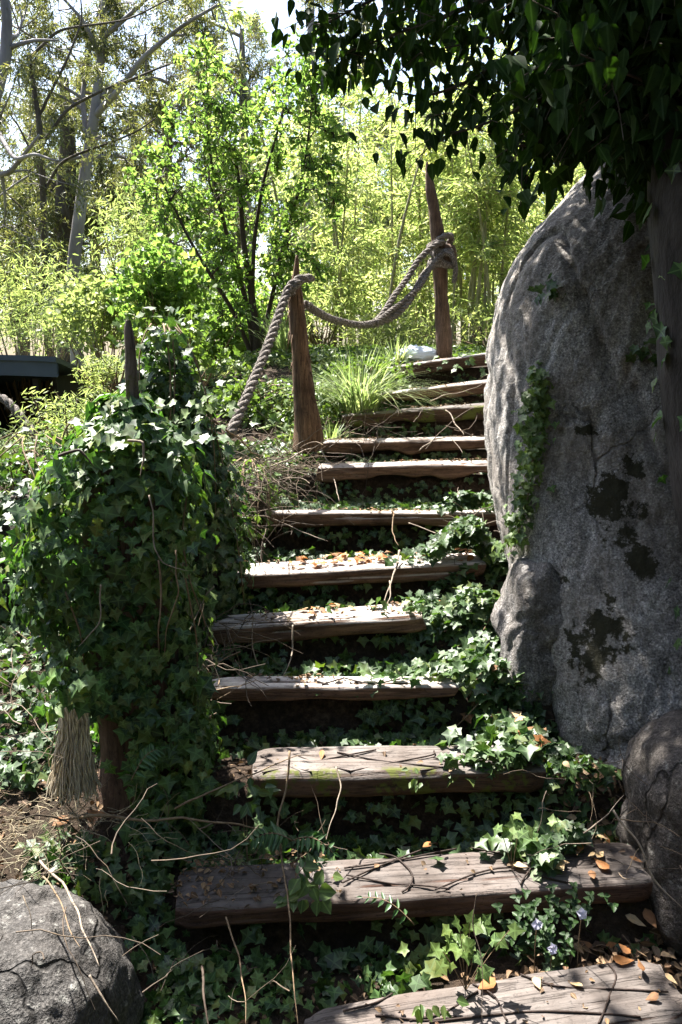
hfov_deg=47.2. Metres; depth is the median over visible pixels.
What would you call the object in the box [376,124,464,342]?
bamboo cane
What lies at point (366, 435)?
dead vine tangle
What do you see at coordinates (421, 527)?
vine stem
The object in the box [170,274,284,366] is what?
bush
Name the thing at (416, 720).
ivy ground cover
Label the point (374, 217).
bamboo cane
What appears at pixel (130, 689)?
ivy covered stump
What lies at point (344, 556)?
fallen leaf
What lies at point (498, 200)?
bamboo cane
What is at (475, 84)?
bamboo cane
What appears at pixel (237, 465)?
dead vine tangle
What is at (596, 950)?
leaf litter
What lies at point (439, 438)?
vine stem
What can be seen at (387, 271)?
bamboo cane
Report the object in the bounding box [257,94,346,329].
bamboo cane
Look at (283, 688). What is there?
timber step
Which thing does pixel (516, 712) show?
fallen leaf
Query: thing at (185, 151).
bush
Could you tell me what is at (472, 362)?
weed seedling
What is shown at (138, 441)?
vine stem
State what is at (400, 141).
bamboo cane
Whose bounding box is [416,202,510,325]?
bamboo cane
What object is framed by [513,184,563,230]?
bamboo cane
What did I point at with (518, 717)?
fallen leaf
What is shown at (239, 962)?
vine stem
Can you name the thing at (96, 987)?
vine stem
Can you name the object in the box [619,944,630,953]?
fallen leaf
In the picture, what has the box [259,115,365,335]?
bamboo cane
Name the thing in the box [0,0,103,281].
gum tree
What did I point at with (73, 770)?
frayed rope
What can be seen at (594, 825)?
vine stem
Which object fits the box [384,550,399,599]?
vine stem
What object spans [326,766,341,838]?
vine stem
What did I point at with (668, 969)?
fallen leaf
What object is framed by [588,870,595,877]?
fallen leaf
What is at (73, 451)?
vine stem
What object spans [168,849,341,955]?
leaf litter
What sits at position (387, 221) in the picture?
cane
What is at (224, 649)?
dead vine tangle
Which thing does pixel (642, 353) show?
climbing ivy
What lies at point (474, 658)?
ivy plant
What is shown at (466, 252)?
bamboo cane
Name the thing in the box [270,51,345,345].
bamboo cane
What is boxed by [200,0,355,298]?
bamboo cane
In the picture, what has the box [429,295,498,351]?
bush
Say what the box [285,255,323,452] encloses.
rope post
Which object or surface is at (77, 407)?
bush
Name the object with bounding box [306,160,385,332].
bamboo cane
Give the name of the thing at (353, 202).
bamboo cane
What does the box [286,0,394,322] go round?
gum tree
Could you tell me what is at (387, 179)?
bamboo cane
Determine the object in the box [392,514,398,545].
vine stem
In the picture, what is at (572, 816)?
fallen leaf
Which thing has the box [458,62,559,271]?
bamboo cane
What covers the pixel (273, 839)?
fern frond
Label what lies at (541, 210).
bamboo cane
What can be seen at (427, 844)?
fallen leaf
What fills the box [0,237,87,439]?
bush
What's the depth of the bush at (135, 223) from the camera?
8.85 m
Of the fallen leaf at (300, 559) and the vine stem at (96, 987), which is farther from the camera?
the fallen leaf at (300, 559)
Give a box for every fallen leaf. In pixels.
[52,815,67,825]
[86,809,109,825]
[295,556,304,561]
[319,750,324,759]
[334,556,343,562]
[337,552,348,559]
[353,556,365,563]
[377,553,387,560]
[423,842,431,846]
[460,712,474,723]
[467,555,473,560]
[478,977,495,988]
[509,709,521,717]
[512,712,525,721]
[513,862,526,866]
[532,977,540,988]
[533,735,550,746]
[553,860,568,870]
[563,761,569,767]
[566,814,576,819]
[569,982,582,985]
[577,844,583,851]
[579,940,591,947]
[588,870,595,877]
[594,858,609,868]
[595,851,603,856]
[606,941,616,947]
[612,955,633,964]
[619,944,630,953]
[626,914,644,925]
[630,856,641,861]
[638,960,644,970]
[643,908,656,927]
[646,992,658,1000]
[664,966,673,973]
[665,973,676,983]
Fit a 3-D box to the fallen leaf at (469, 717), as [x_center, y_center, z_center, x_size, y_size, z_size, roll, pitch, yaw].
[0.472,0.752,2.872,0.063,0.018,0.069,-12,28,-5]
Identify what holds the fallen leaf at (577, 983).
on the timber step at (615, 993)
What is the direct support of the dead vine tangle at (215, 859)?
on the timber step at (413, 886)
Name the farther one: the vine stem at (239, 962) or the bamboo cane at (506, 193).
the bamboo cane at (506, 193)
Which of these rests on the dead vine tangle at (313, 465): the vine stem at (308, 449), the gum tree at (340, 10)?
the vine stem at (308, 449)
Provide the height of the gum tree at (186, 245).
7.469 m
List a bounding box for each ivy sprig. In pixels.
[68,415,235,466]
[138,379,280,444]
[273,853,342,915]
[396,910,525,989]
[493,812,560,870]
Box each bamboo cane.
[172,73,333,340]
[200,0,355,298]
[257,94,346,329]
[258,27,379,342]
[258,119,399,347]
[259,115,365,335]
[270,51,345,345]
[271,117,406,343]
[297,62,382,346]
[300,131,387,344]
[304,27,401,344]
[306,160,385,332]
[308,141,394,341]
[308,162,417,331]
[310,115,387,335]
[322,99,369,340]
[326,155,420,336]
[330,78,506,340]
[333,86,434,342]
[336,85,463,325]
[347,76,417,330]
[356,79,445,301]
[360,148,456,343]
[365,94,483,344]
[367,178,451,310]
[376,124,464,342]
[379,168,452,245]
[381,15,503,343]
[381,59,483,340]
[398,130,479,343]
[401,96,537,330]
[405,161,465,325]
[407,64,488,341]
[407,77,525,310]
[415,49,534,348]
[416,100,543,321]
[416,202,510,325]
[423,0,517,342]
[423,42,532,345]
[434,121,506,343]
[437,43,528,347]
[440,51,498,314]
[440,88,536,343]
[441,128,511,334]
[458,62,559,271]
[458,154,560,325]
[462,85,553,312]
[465,121,529,302]
[472,165,561,302]
[494,134,559,271]
[494,166,576,293]
[513,159,565,221]
[513,161,565,235]
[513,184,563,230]
[521,163,585,243]
[552,157,585,191]
[556,164,585,204]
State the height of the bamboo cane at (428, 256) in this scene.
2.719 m
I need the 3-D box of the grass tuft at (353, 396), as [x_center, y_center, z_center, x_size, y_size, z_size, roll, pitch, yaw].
[0.092,-1.004,5.764,1.835,0.609,1.770,5,13,21]
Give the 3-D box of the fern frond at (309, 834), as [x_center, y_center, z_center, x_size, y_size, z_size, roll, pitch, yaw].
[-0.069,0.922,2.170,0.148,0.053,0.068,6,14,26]
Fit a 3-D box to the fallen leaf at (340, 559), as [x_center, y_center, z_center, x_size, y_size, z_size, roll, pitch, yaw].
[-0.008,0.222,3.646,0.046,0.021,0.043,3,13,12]
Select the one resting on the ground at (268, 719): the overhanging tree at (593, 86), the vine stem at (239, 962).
the overhanging tree at (593, 86)
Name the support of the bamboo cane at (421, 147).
on the ground at (268, 719)
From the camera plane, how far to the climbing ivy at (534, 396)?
2.97 m
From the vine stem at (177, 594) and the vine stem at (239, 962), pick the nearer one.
the vine stem at (239, 962)
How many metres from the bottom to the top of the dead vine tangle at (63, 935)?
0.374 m
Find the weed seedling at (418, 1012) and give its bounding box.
[412,996,468,1023]
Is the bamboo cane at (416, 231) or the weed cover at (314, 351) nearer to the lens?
the weed cover at (314, 351)
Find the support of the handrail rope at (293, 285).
hanging from the rope post at (306, 416)
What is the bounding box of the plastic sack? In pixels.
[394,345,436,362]
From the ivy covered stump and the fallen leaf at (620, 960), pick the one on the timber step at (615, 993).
the fallen leaf at (620, 960)
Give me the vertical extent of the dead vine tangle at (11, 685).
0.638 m
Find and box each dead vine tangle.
[0,622,202,845]
[0,784,258,1009]
[122,857,297,1008]
[148,784,346,917]
[189,586,302,718]
[219,425,360,581]
[222,405,378,511]
[292,402,482,462]
[444,487,499,563]
[503,735,681,879]
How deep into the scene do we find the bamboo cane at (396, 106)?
11.25 m
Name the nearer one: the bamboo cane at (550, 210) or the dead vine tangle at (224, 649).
the dead vine tangle at (224, 649)
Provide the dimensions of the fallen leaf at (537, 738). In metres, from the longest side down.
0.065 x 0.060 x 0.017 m
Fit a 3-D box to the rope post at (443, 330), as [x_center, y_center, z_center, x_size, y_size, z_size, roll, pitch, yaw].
[0.850,-2.113,6.709,0.288,1.674,0.152,0,12,0]
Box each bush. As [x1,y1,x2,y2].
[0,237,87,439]
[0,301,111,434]
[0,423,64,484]
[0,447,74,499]
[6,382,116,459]
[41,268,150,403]
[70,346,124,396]
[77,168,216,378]
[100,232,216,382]
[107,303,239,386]
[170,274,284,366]
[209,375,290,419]
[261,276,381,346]
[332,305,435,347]
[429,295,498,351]
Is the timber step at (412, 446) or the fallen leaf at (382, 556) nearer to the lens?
the fallen leaf at (382, 556)
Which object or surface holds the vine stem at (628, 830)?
on the dead vine tangle at (622, 760)
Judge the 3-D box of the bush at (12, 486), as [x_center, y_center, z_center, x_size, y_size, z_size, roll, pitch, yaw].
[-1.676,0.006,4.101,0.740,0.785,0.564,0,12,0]
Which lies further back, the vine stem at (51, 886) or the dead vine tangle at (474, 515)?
the dead vine tangle at (474, 515)
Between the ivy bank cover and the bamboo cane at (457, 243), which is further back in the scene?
the bamboo cane at (457, 243)
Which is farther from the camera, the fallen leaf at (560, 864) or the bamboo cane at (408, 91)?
the bamboo cane at (408, 91)
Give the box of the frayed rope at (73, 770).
[45,702,100,806]
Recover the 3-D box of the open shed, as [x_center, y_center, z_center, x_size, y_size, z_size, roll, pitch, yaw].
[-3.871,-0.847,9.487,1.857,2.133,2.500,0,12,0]
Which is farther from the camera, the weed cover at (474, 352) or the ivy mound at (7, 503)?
the weed cover at (474, 352)
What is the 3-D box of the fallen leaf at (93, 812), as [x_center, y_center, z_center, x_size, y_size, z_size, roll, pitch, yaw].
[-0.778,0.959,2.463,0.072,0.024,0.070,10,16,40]
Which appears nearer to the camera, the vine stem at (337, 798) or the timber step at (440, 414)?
the vine stem at (337, 798)
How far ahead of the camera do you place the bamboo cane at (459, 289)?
9.09 m
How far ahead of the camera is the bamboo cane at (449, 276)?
9.71 m
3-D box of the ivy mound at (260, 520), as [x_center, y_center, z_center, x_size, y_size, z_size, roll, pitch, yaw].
[-0.491,0.012,4.288,0.387,0.632,0.808,0,12,0]
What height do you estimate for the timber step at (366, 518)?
0.093 m
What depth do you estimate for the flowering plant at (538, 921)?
2.10 m
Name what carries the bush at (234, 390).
on the ground at (268, 719)
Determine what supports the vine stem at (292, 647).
on the timber step at (283, 688)
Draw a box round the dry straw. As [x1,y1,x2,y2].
[0,768,179,915]
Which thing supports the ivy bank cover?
on the ground at (268, 719)
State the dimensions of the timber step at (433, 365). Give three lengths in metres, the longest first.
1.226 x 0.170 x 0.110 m
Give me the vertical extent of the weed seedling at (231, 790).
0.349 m
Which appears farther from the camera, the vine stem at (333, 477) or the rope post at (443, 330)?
the rope post at (443, 330)
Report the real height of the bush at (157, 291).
1.379 m
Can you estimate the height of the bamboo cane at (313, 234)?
3.713 m
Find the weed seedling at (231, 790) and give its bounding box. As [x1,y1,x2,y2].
[215,750,279,861]
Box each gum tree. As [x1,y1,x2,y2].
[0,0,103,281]
[0,0,220,355]
[0,0,265,365]
[0,132,114,355]
[0,146,123,365]
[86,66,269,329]
[89,171,238,354]
[159,0,301,352]
[177,139,292,364]
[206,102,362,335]
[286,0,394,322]
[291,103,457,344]
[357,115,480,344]
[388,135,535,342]
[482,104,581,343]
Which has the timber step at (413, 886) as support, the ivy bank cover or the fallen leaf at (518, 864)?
the fallen leaf at (518, 864)
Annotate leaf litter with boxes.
[0,685,149,945]
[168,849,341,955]
[191,355,670,1023]
[432,819,681,988]
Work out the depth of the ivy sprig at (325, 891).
2.08 m
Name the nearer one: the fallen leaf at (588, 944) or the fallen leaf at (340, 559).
the fallen leaf at (588, 944)
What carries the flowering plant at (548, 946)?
on the ground at (268, 719)
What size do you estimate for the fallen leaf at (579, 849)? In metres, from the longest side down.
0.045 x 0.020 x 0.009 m
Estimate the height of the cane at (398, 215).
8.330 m
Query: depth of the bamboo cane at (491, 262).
12.40 m
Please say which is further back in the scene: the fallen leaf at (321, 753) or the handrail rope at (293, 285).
the handrail rope at (293, 285)
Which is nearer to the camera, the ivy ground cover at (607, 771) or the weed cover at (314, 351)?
the ivy ground cover at (607, 771)
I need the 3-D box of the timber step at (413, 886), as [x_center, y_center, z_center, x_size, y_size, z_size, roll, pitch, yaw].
[0.220,1.088,2.279,1.388,0.092,0.196,-2,15,-3]
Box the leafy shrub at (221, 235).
[119,24,357,356]
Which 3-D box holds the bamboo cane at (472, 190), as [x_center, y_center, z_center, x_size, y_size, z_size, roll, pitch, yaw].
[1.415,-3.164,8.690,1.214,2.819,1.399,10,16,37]
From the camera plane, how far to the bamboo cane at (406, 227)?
11.63 m
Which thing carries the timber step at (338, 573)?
on the ground at (268, 719)
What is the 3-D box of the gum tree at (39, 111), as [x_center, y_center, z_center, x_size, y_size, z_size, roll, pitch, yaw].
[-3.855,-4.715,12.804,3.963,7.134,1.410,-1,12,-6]
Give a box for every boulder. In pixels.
[0,879,144,1023]
[483,162,681,768]
[491,556,562,705]
[616,709,681,958]
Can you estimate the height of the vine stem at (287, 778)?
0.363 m
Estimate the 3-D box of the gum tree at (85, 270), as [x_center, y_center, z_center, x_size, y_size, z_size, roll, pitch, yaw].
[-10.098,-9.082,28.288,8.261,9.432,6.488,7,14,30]
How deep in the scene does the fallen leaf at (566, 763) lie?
2.56 m
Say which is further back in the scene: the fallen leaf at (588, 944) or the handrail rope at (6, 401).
the handrail rope at (6, 401)
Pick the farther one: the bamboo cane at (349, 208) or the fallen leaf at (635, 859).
the bamboo cane at (349, 208)
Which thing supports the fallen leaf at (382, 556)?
on the timber step at (338, 573)
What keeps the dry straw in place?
on the ground at (268, 719)
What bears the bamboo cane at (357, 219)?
on the ground at (268, 719)
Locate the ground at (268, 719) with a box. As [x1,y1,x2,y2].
[0,343,681,1023]
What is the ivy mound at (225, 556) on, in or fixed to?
on the ground at (268, 719)
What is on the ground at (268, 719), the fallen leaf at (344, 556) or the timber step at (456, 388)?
the timber step at (456, 388)
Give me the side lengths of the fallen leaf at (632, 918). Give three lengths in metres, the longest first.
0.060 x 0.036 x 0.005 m
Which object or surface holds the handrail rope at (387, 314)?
attached to the rope post at (443, 330)
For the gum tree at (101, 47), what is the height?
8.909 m
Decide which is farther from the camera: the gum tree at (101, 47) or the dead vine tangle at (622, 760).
the gum tree at (101, 47)
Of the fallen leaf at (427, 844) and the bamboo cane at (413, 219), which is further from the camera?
the bamboo cane at (413, 219)
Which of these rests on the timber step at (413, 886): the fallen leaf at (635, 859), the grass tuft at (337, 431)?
the fallen leaf at (635, 859)
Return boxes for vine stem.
[39,860,99,966]
[42,876,80,947]
[58,449,93,466]
[59,814,261,828]
[78,584,101,646]
[88,974,117,1020]
[127,439,144,476]
[148,495,187,570]
[157,560,161,652]
[164,550,178,653]
[174,755,312,808]
[201,965,208,1023]
[213,420,266,465]
[225,916,245,1023]
[239,515,325,540]
[271,426,360,466]
[277,751,297,1023]
[283,625,293,675]
[321,450,339,501]
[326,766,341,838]
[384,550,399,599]
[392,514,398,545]
[409,523,434,532]
[419,436,462,452]
[429,383,483,401]
[445,409,463,433]
[472,894,482,1022]
[583,795,623,833]
[612,810,681,906]
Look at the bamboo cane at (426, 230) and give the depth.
10.81 m
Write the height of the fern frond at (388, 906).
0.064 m
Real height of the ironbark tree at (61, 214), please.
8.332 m
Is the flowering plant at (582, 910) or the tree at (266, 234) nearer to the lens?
the flowering plant at (582, 910)
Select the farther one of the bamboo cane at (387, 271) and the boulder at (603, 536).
the bamboo cane at (387, 271)
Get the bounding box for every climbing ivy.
[489,360,559,562]
[527,272,565,305]
[625,338,656,365]
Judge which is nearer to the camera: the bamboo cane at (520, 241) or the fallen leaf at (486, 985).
the fallen leaf at (486, 985)
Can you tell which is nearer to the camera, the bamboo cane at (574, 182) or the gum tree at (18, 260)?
the bamboo cane at (574, 182)
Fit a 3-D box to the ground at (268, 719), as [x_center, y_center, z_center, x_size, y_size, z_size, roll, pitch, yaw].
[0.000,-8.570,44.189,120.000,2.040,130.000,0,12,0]
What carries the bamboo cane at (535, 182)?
on the ground at (268, 719)
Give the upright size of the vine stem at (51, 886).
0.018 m
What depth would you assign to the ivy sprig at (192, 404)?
2.98 m
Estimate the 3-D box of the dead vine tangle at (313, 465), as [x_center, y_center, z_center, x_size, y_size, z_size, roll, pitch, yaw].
[-0.323,-0.340,4.718,1.119,0.607,1.372,9,15,36]
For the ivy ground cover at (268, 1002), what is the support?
on the ground at (268, 719)
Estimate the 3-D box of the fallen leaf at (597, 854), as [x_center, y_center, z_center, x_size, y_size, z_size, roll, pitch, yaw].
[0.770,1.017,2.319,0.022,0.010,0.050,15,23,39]
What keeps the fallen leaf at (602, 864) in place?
on the timber step at (413, 886)
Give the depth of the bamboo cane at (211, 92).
10.32 m
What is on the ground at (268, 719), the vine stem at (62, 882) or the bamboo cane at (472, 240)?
the bamboo cane at (472, 240)
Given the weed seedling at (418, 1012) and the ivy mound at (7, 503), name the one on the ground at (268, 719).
the ivy mound at (7, 503)
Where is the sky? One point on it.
(270, 7)
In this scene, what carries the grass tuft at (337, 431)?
on the ground at (268, 719)
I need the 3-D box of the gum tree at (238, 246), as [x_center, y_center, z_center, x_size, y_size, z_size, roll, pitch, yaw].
[-3.902,-8.452,26.785,4.686,8.912,6.383,0,12,0]
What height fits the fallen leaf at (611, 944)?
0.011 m
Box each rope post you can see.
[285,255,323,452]
[425,162,456,358]
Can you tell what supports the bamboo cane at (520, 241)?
on the ground at (268, 719)
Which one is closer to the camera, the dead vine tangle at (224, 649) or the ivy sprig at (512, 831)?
the ivy sprig at (512, 831)
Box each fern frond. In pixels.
[131,743,166,779]
[240,820,291,853]
[292,831,340,857]
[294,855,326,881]
[357,891,413,924]
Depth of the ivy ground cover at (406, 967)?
2.55 m
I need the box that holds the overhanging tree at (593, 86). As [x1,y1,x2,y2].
[271,0,681,673]
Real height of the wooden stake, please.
0.411 m
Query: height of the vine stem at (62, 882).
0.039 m
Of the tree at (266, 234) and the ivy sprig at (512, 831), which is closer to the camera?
the ivy sprig at (512, 831)
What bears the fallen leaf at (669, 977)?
on the timber step at (615, 993)
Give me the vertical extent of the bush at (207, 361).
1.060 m
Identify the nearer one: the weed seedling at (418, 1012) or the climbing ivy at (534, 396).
the weed seedling at (418, 1012)
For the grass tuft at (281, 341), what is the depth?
7.28 m
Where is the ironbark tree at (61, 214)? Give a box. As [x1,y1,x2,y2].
[0,72,192,362]
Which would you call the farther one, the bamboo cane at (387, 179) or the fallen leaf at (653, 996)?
the bamboo cane at (387, 179)
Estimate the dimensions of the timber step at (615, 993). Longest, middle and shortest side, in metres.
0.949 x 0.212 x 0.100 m
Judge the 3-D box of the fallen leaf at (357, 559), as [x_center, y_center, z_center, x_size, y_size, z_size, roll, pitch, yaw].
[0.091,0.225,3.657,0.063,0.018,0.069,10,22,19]
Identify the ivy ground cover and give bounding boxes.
[124,906,381,1023]
[140,359,569,1023]
[172,368,661,977]
[543,745,622,842]
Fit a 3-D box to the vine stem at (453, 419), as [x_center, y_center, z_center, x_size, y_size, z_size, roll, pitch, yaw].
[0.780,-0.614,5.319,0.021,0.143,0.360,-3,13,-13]
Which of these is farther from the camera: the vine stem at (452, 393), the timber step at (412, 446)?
the vine stem at (452, 393)
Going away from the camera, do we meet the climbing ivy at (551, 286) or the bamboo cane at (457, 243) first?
the climbing ivy at (551, 286)
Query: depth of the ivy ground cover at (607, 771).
2.57 m
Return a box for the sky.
[0,0,554,355]
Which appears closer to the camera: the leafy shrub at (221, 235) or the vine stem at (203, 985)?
the vine stem at (203, 985)
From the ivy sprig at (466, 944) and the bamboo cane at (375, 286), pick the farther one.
the bamboo cane at (375, 286)
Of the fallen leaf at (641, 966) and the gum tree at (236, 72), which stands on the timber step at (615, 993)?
the fallen leaf at (641, 966)
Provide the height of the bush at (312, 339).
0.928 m
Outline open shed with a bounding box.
[0,355,113,442]
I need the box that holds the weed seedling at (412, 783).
[402,767,422,791]
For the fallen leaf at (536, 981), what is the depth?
1.99 m
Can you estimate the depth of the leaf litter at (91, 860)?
2.44 m
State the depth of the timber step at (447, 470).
4.71 m
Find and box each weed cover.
[0,341,486,497]
[316,346,485,364]
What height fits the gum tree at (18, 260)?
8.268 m
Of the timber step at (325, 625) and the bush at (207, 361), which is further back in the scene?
the bush at (207, 361)
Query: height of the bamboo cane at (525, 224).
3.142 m
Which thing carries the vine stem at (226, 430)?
on the ivy mound at (260, 520)
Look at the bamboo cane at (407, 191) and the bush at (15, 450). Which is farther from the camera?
the bamboo cane at (407, 191)
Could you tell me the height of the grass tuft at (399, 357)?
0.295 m
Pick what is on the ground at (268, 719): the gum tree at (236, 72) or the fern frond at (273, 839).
the gum tree at (236, 72)
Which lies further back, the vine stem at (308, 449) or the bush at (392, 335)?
the bush at (392, 335)
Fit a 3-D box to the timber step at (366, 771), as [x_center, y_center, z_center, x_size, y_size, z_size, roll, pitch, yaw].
[0.184,0.857,2.596,0.967,0.098,0.200,-1,12,-1]
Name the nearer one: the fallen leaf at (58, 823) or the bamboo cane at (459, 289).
the fallen leaf at (58, 823)
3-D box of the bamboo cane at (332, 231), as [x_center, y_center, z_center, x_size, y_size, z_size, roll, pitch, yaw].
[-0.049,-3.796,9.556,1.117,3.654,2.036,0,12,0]
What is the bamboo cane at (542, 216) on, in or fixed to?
on the ground at (268, 719)
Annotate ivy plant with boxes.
[316,489,628,880]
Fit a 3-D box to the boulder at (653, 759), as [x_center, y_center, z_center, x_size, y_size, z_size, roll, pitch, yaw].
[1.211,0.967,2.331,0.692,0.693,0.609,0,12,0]
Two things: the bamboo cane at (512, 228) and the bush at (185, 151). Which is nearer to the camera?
the bamboo cane at (512, 228)
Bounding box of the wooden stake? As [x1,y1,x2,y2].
[124,320,138,398]
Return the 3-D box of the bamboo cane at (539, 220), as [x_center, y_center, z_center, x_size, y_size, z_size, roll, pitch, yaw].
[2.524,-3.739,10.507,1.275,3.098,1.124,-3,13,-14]
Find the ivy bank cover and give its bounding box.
[0,437,307,993]
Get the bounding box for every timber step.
[175,843,652,928]
[208,603,425,644]
[211,676,458,700]
[234,553,485,588]
[250,745,545,797]
[263,510,496,527]
[304,961,681,1023]
[316,460,487,481]
[323,436,484,454]
[341,403,483,426]
[376,379,486,403]
[391,353,486,377]
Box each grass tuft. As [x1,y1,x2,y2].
[237,289,338,358]
[237,339,479,417]
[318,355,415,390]
[322,413,355,439]
[369,334,414,365]
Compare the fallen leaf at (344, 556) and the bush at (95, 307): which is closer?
the fallen leaf at (344, 556)
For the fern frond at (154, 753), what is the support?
on the ivy bank cover
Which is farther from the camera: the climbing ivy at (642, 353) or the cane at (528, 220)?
the cane at (528, 220)
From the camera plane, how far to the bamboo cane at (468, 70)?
10.03 m
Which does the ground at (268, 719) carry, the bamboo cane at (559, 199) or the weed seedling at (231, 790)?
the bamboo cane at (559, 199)
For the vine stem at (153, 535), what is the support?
hanging from the ivy covered stump
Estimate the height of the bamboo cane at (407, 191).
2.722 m
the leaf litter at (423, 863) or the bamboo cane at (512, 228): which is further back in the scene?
the bamboo cane at (512, 228)
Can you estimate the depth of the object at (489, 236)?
22.98 m
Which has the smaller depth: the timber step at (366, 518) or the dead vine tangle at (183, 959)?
the dead vine tangle at (183, 959)
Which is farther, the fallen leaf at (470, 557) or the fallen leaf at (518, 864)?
the fallen leaf at (470, 557)
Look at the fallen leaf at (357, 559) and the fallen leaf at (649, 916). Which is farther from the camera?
the fallen leaf at (357, 559)
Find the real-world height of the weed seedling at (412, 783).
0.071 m
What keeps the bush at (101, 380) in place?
on the ground at (268, 719)
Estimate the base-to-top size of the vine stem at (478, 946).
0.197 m
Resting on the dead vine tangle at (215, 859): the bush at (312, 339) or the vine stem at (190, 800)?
the vine stem at (190, 800)
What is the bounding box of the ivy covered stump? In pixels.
[0,391,226,856]
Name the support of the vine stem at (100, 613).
attached to the ivy covered stump
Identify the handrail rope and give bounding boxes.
[0,394,42,442]
[225,271,314,438]
[304,232,459,329]
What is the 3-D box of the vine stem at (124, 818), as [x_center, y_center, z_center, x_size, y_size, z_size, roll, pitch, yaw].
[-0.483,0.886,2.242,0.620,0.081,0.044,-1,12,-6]
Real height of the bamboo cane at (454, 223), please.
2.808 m
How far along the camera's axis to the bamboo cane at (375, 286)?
9.45 m
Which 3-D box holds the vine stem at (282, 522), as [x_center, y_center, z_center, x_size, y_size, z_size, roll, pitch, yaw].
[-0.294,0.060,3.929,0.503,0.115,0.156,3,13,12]
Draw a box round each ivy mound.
[0,421,83,626]
[115,306,255,648]
[226,457,285,551]
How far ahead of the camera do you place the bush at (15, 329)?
9.41 m
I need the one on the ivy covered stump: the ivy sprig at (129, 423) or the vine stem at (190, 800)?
the ivy sprig at (129, 423)
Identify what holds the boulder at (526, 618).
on the ground at (268, 719)
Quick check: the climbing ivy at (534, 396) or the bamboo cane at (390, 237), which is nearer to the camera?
the climbing ivy at (534, 396)
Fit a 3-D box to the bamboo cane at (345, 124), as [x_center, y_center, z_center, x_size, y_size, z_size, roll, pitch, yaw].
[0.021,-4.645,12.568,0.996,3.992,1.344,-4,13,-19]
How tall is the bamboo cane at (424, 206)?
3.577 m
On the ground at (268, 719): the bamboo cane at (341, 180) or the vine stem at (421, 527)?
the bamboo cane at (341, 180)
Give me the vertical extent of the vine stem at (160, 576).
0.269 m
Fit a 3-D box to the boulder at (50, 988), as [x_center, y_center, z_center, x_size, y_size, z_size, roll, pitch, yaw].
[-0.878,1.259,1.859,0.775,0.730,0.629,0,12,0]
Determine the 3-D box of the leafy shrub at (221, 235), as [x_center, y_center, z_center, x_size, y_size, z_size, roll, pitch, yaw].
[-0.983,-3.083,7.694,2.317,3.197,1.497,0,12,0]
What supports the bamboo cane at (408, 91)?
on the ground at (268, 719)
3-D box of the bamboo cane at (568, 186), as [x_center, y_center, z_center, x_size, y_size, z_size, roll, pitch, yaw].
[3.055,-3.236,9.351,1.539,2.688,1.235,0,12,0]
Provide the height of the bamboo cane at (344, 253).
2.604 m

